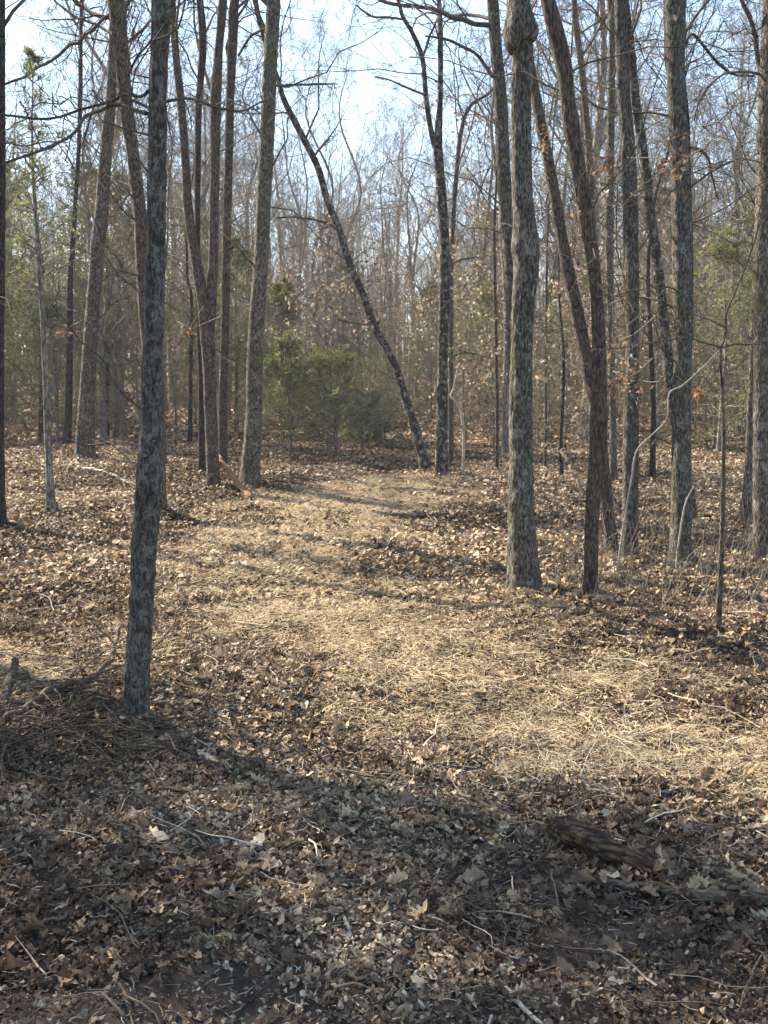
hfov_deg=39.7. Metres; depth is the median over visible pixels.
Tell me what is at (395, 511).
stick
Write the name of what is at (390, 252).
oak tree
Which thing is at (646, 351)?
cedar tree
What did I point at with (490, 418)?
young oak
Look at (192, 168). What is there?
oak tree
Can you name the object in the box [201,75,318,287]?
oak tree
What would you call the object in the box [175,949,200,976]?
stick
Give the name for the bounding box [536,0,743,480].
oak tree
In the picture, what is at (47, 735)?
brush pile
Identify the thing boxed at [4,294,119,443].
cedar tree
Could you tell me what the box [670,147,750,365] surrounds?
young oak
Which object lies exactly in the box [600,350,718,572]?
sapling
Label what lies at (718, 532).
log
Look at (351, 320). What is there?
young oak
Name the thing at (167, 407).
oak tree
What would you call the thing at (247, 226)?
oak tree
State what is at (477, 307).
cedar tree
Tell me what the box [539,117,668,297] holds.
oak tree
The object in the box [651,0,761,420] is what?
oak tree
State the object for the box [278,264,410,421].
tree
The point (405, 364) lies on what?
young oak
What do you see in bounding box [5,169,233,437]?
cedar tree
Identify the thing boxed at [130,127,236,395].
oak tree
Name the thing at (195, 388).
young oak
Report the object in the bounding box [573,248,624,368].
young oak
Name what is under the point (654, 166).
oak tree
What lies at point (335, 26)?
sky
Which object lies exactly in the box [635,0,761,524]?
oak tree
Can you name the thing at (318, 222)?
oak tree
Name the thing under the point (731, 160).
oak tree
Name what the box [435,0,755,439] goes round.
oak tree
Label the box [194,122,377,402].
oak tree
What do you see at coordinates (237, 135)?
oak tree
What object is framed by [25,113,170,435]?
young oak
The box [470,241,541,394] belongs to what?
young oak
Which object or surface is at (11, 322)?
young oak
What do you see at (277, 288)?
cedar tree
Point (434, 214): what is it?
oak tree
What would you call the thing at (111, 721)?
brush pile
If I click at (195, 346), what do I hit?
young oak
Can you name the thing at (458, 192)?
oak tree
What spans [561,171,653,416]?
young oak
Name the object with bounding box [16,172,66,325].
oak tree
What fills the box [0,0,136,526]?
oak tree
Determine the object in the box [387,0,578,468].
oak tree
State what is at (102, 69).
oak tree
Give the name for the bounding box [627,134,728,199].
oak twig
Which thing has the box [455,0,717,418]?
oak tree
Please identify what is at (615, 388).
oak twig
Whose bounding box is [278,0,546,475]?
oak tree
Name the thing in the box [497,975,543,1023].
stick
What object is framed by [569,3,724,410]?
oak tree
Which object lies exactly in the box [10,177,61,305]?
oak tree
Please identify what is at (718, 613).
sapling
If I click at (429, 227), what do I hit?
oak tree
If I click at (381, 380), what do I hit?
young oak
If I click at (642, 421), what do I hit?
young oak
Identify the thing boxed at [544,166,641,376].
oak tree
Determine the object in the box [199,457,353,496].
brush pile
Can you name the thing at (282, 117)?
oak tree
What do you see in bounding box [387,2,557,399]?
oak tree
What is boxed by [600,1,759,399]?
oak tree
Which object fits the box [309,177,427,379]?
oak tree
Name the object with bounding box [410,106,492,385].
oak tree
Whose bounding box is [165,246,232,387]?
young oak
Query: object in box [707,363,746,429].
young oak
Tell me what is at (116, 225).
young oak
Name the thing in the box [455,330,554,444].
young oak
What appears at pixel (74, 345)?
young oak
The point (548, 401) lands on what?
young oak
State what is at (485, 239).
oak tree
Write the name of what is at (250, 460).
oak tree
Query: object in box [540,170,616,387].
oak tree
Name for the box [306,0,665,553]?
oak tree
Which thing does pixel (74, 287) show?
cedar tree
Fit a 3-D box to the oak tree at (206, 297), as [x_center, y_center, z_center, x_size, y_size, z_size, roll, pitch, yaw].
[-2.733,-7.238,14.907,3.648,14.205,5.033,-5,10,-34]
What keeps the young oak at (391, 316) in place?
on the ground at (254, 1004)
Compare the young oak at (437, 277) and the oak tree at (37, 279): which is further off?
the oak tree at (37, 279)
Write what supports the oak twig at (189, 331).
attached to the oak tree at (206, 297)
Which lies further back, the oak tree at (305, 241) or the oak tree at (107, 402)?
the oak tree at (305, 241)
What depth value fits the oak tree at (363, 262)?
80.79 m
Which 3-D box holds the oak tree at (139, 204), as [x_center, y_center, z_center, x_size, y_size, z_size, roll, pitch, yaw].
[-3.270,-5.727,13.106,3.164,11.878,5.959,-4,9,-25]
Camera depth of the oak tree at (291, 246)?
65.20 m
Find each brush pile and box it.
[0,635,374,808]
[0,654,211,798]
[22,454,239,490]
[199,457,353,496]
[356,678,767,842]
[434,881,571,948]
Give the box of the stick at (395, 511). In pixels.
[376,506,425,518]
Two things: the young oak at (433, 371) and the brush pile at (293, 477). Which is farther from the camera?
the young oak at (433, 371)
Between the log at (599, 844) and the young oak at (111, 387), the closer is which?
the log at (599, 844)
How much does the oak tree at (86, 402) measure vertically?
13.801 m
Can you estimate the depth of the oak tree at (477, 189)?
68.80 m
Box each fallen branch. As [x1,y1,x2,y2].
[76,461,135,485]
[100,573,239,673]
[150,684,222,736]
[559,448,583,495]
[613,496,657,555]
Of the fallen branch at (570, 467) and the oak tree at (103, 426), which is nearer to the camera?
the fallen branch at (570, 467)
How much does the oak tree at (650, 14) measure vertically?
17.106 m
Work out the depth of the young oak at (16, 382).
34.24 m
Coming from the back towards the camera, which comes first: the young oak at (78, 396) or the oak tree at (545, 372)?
the young oak at (78, 396)
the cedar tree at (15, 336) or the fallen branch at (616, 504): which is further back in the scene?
the cedar tree at (15, 336)
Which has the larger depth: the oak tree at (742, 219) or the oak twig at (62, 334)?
the oak tree at (742, 219)
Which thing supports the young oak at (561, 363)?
on the ground at (254, 1004)
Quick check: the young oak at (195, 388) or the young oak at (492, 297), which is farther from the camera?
the young oak at (195, 388)
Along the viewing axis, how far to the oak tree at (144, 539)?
5.75 m
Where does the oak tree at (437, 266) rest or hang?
on the ground at (254, 1004)
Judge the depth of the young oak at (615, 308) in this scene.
24.59 m
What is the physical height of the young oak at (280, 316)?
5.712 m
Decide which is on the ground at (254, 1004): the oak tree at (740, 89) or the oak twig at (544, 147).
the oak tree at (740, 89)
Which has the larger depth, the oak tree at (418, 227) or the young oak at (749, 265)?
the oak tree at (418, 227)
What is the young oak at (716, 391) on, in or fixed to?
on the ground at (254, 1004)
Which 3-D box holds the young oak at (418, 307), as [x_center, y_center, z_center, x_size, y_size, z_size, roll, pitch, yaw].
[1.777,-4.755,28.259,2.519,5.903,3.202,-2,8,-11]
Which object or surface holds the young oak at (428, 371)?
on the ground at (254, 1004)
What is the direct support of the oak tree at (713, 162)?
on the ground at (254, 1004)
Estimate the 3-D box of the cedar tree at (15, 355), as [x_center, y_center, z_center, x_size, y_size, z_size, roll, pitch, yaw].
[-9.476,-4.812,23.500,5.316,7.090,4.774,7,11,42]
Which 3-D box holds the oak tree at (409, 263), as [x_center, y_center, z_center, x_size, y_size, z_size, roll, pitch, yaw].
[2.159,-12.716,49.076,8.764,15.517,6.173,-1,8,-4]
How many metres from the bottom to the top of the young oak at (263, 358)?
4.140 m
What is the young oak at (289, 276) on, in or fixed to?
on the ground at (254, 1004)
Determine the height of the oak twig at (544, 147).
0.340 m
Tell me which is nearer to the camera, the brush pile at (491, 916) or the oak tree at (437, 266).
the brush pile at (491, 916)
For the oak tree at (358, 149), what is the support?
on the ground at (254, 1004)
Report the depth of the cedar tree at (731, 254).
22.00 m
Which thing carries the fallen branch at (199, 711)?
on the ground at (254, 1004)
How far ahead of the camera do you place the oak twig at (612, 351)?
9.46 m
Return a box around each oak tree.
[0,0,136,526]
[0,0,266,721]
[4,0,130,420]
[4,0,168,441]
[4,194,73,442]
[5,0,150,443]
[5,0,227,510]
[5,0,240,437]
[5,73,86,352]
[5,95,64,234]
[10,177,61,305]
[12,182,80,382]
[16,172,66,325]
[24,0,251,430]
[24,32,144,345]
[42,142,125,379]
[48,0,250,457]
[57,160,131,435]
[65,0,312,470]
[66,0,323,486]
[66,2,248,411]
[81,1,277,403]
[86,107,242,374]
[94,68,191,287]
[95,62,201,390]
[99,46,234,464]
[109,0,342,279]
[111,0,451,464]
[111,42,299,424]
[112,1,298,278]
[116,0,430,470]
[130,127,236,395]
[139,30,275,395]
[143,20,363,311]
[165,137,220,441]
[165,144,280,359]
[165,155,284,386]
[169,33,301,277]
[170,91,254,294]
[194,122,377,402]
[196,0,420,486]
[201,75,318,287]
[208,149,317,366]
[233,64,377,364]
[233,124,372,318]
[234,94,420,361]
[242,157,368,342]
[271,0,410,399]
[272,111,397,346]
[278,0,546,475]
[282,174,404,322]
[285,171,356,342]
[291,0,427,388]
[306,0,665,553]
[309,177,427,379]
[311,63,458,376]
[325,88,474,385]
[325,195,400,371]
[339,0,591,408]
[339,189,422,339]
[341,66,500,396]
[345,0,600,460]
[347,197,438,374]
[352,27,481,392]
[358,151,426,380]
[361,0,761,595]
[373,0,616,420]
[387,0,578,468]
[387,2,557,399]
[399,78,498,388]
[402,189,453,376]
[405,131,474,338]
[407,128,472,293]
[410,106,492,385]
[412,122,557,386]
[416,200,500,357]
[426,0,617,468]
[432,10,590,453]
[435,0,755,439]
[443,0,662,365]
[447,0,748,287]
[454,35,622,475]
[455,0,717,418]
[458,36,602,333]
[460,0,706,424]
[478,0,767,561]
[502,0,542,593]
[506,34,661,289]
[533,0,767,563]
[534,172,569,348]
[534,181,579,337]
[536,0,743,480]
[537,52,699,316]
[538,78,661,289]
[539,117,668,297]
[540,0,697,518]
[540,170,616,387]
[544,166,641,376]
[550,0,755,413]
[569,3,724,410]
[573,0,760,263]
[579,0,759,386]
[586,139,711,348]
[593,0,752,476]
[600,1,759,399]
[600,68,696,311]
[603,29,757,319]
[616,84,730,386]
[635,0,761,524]
[638,47,756,331]
[644,109,756,394]
[645,0,767,560]
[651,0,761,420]
[652,67,749,327]
[665,157,744,297]
[686,0,761,168]
[689,10,761,190]
[693,23,760,289]
[693,57,757,208]
[693,101,755,337]
[699,0,762,206]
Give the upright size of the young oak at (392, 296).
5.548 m
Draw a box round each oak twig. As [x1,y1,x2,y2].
[37,322,78,343]
[177,306,218,341]
[538,121,590,159]
[575,358,660,398]
[583,144,621,178]
[583,346,640,391]
[607,293,655,361]
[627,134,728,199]
[670,356,704,402]
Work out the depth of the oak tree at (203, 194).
24.43 m
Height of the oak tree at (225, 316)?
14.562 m
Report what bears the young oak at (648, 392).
on the ground at (254, 1004)
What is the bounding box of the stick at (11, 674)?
[0,657,18,706]
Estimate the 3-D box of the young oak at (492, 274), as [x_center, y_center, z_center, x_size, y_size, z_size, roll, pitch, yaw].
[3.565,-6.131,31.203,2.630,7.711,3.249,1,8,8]
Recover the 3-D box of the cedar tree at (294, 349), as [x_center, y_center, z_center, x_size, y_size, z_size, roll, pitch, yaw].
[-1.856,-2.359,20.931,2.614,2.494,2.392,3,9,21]
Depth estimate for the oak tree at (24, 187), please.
35.27 m
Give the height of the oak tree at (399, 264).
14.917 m
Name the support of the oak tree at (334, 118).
on the ground at (254, 1004)
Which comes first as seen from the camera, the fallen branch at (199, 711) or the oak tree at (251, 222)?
the fallen branch at (199, 711)
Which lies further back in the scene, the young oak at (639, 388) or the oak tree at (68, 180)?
the oak tree at (68, 180)
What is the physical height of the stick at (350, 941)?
0.021 m
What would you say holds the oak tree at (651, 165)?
on the ground at (254, 1004)
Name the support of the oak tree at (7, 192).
on the ground at (254, 1004)
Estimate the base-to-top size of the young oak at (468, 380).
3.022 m
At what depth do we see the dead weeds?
9.11 m
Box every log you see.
[546,816,668,877]
[569,874,767,906]
[692,529,750,536]
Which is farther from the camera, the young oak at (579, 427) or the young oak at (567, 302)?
the young oak at (567, 302)
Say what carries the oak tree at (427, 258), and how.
on the ground at (254, 1004)
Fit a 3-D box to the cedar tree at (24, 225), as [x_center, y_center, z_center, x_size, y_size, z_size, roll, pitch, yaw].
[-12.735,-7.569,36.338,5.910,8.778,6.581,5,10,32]
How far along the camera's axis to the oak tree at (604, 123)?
35.50 m
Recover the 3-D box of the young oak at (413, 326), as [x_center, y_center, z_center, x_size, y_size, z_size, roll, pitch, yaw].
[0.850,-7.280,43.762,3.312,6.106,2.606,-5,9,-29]
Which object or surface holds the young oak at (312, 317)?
on the ground at (254, 1004)
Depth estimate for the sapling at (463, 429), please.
17.98 m
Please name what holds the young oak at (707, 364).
on the ground at (254, 1004)
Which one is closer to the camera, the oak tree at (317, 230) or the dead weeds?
the dead weeds
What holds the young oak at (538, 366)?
on the ground at (254, 1004)
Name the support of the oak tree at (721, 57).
on the ground at (254, 1004)
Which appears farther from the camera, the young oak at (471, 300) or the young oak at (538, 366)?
the young oak at (471, 300)
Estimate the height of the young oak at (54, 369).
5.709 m
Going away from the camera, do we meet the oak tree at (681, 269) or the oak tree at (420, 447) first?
the oak tree at (681, 269)
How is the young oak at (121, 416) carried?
on the ground at (254, 1004)
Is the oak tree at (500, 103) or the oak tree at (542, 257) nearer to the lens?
the oak tree at (500, 103)
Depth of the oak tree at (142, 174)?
56.78 m
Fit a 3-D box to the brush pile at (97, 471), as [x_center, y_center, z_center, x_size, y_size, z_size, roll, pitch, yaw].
[-3.881,-0.649,16.460,3.677,0.504,2.598,1,8,10]
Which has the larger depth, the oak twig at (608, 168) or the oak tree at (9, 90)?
the oak tree at (9, 90)
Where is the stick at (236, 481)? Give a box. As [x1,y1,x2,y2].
[219,454,253,497]
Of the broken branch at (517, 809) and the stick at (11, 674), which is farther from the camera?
the stick at (11, 674)
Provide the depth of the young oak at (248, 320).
33.05 m
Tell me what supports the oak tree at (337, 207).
on the ground at (254, 1004)
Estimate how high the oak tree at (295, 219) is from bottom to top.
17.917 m
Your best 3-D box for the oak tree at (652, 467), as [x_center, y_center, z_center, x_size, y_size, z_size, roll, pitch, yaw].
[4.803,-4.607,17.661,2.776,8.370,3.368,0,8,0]
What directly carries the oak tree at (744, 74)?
on the ground at (254, 1004)
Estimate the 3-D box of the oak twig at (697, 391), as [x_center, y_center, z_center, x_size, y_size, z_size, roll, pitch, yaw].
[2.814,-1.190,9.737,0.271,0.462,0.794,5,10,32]
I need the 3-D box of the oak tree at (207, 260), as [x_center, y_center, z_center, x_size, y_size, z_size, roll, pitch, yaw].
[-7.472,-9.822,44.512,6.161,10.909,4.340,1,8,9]
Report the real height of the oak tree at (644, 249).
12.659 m
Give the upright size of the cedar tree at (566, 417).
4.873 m
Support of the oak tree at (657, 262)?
on the ground at (254, 1004)
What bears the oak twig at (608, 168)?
attached to the oak tree at (681, 269)
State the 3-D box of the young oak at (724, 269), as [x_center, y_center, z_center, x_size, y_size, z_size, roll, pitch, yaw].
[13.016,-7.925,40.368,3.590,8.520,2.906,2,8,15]
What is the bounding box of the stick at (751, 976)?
[739,951,767,1018]
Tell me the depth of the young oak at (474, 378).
31.37 m
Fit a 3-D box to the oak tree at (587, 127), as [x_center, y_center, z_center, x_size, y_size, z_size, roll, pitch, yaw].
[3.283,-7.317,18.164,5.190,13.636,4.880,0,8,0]
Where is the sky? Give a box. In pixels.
[5,0,762,361]
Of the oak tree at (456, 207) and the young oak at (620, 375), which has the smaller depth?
the young oak at (620, 375)
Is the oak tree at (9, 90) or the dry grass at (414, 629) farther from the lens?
the oak tree at (9, 90)
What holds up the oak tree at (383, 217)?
on the ground at (254, 1004)
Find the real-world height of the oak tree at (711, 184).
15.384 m
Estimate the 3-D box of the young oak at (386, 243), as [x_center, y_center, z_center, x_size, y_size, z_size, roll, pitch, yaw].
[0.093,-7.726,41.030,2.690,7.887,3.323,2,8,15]
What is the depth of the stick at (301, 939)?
3.83 m
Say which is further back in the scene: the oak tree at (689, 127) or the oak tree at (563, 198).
the oak tree at (563, 198)
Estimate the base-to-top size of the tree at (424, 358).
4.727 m
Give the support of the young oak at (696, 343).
on the ground at (254, 1004)
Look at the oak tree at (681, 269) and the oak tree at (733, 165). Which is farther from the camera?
the oak tree at (733, 165)
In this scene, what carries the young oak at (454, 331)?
on the ground at (254, 1004)
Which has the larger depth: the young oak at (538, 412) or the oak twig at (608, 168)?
the young oak at (538, 412)
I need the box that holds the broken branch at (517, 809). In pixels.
[442,804,554,828]
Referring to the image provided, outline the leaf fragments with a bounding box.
[0,544,767,1023]
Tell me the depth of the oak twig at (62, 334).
16.76 m
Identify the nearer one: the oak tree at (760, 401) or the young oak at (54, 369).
the oak tree at (760, 401)
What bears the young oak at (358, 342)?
on the ground at (254, 1004)
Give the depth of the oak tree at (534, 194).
37.27 m
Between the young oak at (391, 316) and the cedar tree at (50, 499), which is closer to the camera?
the cedar tree at (50, 499)
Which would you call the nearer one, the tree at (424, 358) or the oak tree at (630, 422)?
the oak tree at (630, 422)
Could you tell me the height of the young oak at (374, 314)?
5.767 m
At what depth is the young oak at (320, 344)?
32.01 m
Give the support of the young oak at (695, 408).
on the ground at (254, 1004)
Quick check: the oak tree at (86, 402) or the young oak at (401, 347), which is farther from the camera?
the young oak at (401, 347)
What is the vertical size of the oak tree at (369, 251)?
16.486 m
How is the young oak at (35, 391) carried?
on the ground at (254, 1004)
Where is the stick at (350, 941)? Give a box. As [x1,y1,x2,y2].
[324,922,383,948]
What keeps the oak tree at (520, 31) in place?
on the ground at (254, 1004)
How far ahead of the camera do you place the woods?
81.88 m
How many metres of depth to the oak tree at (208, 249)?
61.59 m
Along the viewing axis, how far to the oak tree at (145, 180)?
58.60 m
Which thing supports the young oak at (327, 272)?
on the ground at (254, 1004)
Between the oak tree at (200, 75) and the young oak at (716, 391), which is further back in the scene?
the young oak at (716, 391)
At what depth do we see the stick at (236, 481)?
15.79 m
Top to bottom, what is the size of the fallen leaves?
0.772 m
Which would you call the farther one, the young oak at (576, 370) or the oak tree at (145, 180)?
the oak tree at (145, 180)
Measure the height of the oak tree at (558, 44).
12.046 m
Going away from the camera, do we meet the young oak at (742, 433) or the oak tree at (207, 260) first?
the young oak at (742, 433)
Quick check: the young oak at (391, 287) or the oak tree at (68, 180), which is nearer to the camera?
the young oak at (391, 287)
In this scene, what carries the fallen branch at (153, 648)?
on the fallen leaves
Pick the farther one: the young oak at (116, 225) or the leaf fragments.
the young oak at (116, 225)
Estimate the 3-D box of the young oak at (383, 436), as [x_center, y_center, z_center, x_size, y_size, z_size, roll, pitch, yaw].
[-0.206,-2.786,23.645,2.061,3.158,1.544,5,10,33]
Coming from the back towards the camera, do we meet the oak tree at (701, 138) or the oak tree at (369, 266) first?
the oak tree at (369, 266)
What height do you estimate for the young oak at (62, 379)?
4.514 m
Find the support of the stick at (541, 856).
on the ground at (254, 1004)
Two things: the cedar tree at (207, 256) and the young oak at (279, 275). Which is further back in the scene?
the young oak at (279, 275)
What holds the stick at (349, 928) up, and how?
on the ground at (254, 1004)
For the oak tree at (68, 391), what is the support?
on the ground at (254, 1004)
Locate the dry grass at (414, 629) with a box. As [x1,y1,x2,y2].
[0,471,767,805]
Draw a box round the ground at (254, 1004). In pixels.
[0,362,767,1023]
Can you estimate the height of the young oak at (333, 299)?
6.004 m
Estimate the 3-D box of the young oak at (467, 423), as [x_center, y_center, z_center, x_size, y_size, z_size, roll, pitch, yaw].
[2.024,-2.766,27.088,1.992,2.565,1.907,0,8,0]
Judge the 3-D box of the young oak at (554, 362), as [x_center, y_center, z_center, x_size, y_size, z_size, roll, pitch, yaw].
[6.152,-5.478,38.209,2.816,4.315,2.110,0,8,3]
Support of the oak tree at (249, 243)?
on the ground at (254, 1004)
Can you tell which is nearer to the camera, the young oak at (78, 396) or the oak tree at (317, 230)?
the young oak at (78, 396)
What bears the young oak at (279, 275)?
on the ground at (254, 1004)
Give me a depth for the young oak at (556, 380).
35.78 m
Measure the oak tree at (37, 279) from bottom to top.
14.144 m
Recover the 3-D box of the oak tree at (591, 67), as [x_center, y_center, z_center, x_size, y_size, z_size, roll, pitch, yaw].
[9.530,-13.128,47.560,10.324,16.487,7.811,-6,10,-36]
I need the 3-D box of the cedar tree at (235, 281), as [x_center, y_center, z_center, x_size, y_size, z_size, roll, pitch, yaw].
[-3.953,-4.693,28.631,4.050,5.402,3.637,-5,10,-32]
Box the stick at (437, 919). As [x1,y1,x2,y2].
[432,917,477,943]
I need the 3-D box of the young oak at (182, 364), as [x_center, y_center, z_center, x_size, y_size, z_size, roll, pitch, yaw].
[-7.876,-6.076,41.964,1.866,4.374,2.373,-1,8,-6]
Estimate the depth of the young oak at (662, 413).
31.52 m
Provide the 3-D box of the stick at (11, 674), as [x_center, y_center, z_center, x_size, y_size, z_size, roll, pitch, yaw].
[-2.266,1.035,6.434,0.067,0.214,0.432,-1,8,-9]
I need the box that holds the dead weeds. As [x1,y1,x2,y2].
[535,479,767,613]
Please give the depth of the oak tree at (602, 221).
53.74 m
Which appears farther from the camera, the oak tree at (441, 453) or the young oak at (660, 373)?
the young oak at (660, 373)
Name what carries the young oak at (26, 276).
on the ground at (254, 1004)
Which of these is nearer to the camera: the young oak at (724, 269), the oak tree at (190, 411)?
the oak tree at (190, 411)
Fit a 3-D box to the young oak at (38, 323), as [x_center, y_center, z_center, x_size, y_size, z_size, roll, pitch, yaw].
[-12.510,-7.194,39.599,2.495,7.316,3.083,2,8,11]
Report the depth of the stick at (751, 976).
3.43 m
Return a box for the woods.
[8,144,749,384]
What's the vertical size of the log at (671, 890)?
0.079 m
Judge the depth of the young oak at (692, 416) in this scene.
33.84 m
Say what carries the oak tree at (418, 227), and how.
on the ground at (254, 1004)
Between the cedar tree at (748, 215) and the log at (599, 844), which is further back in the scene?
the cedar tree at (748, 215)
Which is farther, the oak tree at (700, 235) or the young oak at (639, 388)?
the oak tree at (700, 235)
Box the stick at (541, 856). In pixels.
[490,775,599,884]
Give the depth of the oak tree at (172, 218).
42.79 m
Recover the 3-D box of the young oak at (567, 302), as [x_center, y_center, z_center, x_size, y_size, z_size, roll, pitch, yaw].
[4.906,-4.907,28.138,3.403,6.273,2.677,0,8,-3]
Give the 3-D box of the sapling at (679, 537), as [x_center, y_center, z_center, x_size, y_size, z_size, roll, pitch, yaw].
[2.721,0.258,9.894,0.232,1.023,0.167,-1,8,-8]
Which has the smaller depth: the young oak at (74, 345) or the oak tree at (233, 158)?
the young oak at (74, 345)
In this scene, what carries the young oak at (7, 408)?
on the ground at (254, 1004)
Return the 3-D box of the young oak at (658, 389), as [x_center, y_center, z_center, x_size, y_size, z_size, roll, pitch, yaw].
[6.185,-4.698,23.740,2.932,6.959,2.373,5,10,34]
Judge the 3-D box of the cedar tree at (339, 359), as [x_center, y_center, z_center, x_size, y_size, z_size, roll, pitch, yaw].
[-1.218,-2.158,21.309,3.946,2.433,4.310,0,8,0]
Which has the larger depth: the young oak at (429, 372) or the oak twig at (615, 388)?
the young oak at (429, 372)
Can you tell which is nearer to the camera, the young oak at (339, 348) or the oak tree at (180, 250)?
the young oak at (339, 348)
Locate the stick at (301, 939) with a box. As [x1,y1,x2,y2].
[293,908,309,948]
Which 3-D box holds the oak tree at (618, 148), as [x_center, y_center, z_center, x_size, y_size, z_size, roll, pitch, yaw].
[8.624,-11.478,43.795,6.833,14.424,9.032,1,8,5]
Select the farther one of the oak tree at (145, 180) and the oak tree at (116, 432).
the oak tree at (145, 180)
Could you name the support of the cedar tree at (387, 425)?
on the ground at (254, 1004)
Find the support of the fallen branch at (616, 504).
on the ground at (254, 1004)
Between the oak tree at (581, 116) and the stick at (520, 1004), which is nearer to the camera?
the stick at (520, 1004)
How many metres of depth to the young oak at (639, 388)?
31.11 m
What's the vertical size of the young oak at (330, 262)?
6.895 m
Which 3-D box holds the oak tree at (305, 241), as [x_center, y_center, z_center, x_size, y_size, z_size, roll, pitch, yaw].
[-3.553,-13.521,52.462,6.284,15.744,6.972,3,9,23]
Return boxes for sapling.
[450,366,475,471]
[591,211,767,626]
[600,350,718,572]
[665,486,693,569]
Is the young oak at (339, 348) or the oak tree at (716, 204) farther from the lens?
the oak tree at (716, 204)
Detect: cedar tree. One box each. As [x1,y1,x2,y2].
[4,160,188,430]
[4,163,83,432]
[4,204,78,414]
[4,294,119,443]
[5,44,92,511]
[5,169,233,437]
[6,162,79,415]
[163,213,247,417]
[165,236,302,435]
[218,277,321,438]
[231,329,353,452]
[231,343,419,460]
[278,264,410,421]
[338,388,409,447]
[415,205,557,408]
[500,257,648,432]
[564,185,745,425]
[621,221,753,451]
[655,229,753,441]
[692,190,754,415]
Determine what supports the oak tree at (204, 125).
on the ground at (254, 1004)
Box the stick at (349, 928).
[344,919,354,945]
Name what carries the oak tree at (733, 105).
on the ground at (254, 1004)
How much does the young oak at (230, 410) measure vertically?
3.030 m
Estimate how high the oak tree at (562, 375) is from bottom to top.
7.538 m
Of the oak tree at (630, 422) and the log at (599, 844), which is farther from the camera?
the oak tree at (630, 422)
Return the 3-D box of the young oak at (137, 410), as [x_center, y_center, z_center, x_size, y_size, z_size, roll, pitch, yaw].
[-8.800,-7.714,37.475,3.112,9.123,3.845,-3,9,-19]
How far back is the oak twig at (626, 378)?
9.39 m
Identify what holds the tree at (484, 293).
on the ground at (254, 1004)
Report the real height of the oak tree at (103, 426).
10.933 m
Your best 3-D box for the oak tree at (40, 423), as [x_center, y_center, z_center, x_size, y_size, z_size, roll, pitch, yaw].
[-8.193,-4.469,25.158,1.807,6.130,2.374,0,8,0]
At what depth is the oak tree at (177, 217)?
68.63 m
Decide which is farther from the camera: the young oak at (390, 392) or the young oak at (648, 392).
the young oak at (390, 392)
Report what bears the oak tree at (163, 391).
on the ground at (254, 1004)
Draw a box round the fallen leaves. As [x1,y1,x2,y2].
[0,388,767,1023]
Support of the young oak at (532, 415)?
on the ground at (254, 1004)
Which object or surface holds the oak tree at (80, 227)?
on the ground at (254, 1004)
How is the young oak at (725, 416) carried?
on the ground at (254, 1004)
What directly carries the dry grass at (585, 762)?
on the ground at (254, 1004)
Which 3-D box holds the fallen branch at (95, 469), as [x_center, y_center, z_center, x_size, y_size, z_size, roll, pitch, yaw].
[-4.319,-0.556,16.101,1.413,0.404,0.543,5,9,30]
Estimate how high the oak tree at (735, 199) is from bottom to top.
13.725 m
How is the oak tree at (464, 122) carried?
on the ground at (254, 1004)
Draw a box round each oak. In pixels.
[4,291,19,392]
[4,368,31,442]
[6,188,87,442]
[6,340,38,416]
[15,222,69,365]
[16,222,81,403]
[24,361,60,405]
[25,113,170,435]
[28,322,74,413]
[48,259,84,403]
[53,365,99,430]
[64,57,233,393]
[74,253,182,440]
[95,318,138,432]
[111,164,173,415]
[116,274,197,439]
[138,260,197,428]
[164,281,238,420]
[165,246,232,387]
[166,348,217,423]
[167,303,196,406]
[168,285,247,441]
[215,246,304,399]
[216,334,268,425]
[217,295,291,427]
[230,210,299,355]
[240,183,396,444]
[244,210,372,436]
[244,263,310,393]
[265,234,298,387]
[277,148,378,438]
[278,262,332,416]
[279,163,378,439]
[280,232,425,448]
[305,269,374,391]
[307,305,338,412]
[310,301,377,419]
[346,198,422,415]
[347,249,398,388]
[355,271,407,377]
[356,211,418,385]
[358,316,430,449]
[366,358,399,408]
[372,279,425,403]
[373,375,401,414]
[381,308,422,396]
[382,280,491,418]
[386,260,437,393]
[387,286,494,449]
[390,336,420,404]
[394,223,492,419]
[399,193,486,398]
[407,354,436,404]
[410,334,501,443]
[417,347,448,397]
[421,272,472,380]
[425,353,492,439]
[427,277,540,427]
[453,340,488,419]
[454,265,500,385]
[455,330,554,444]
[457,192,549,399]
[462,175,545,395]
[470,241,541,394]
[471,378,502,447]
[493,374,555,432]
[494,259,590,440]
[532,297,583,443]
[532,308,573,410]
[533,332,552,408]
[534,342,576,397]
[536,364,566,414]
[548,204,639,432]
[555,305,621,420]
[557,375,622,449]
[559,227,673,420]
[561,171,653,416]
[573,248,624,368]
[599,151,728,446]
[605,188,673,424]
[606,311,649,418]
[607,340,662,427]
[614,199,732,409]
[616,213,701,442]
[639,349,694,420]
[640,382,669,424]
[644,235,744,433]
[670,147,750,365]
[672,194,736,418]
[691,239,749,445]
[691,282,741,421]
[691,383,745,445]
[692,300,735,425]
[695,189,750,377]
[704,311,749,435]
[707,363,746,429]
[713,173,755,387]
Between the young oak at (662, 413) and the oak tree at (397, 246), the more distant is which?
the oak tree at (397, 246)
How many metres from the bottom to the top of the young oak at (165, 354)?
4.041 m
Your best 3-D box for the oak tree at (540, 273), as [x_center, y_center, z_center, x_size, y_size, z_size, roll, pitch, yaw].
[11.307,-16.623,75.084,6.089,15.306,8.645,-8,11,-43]

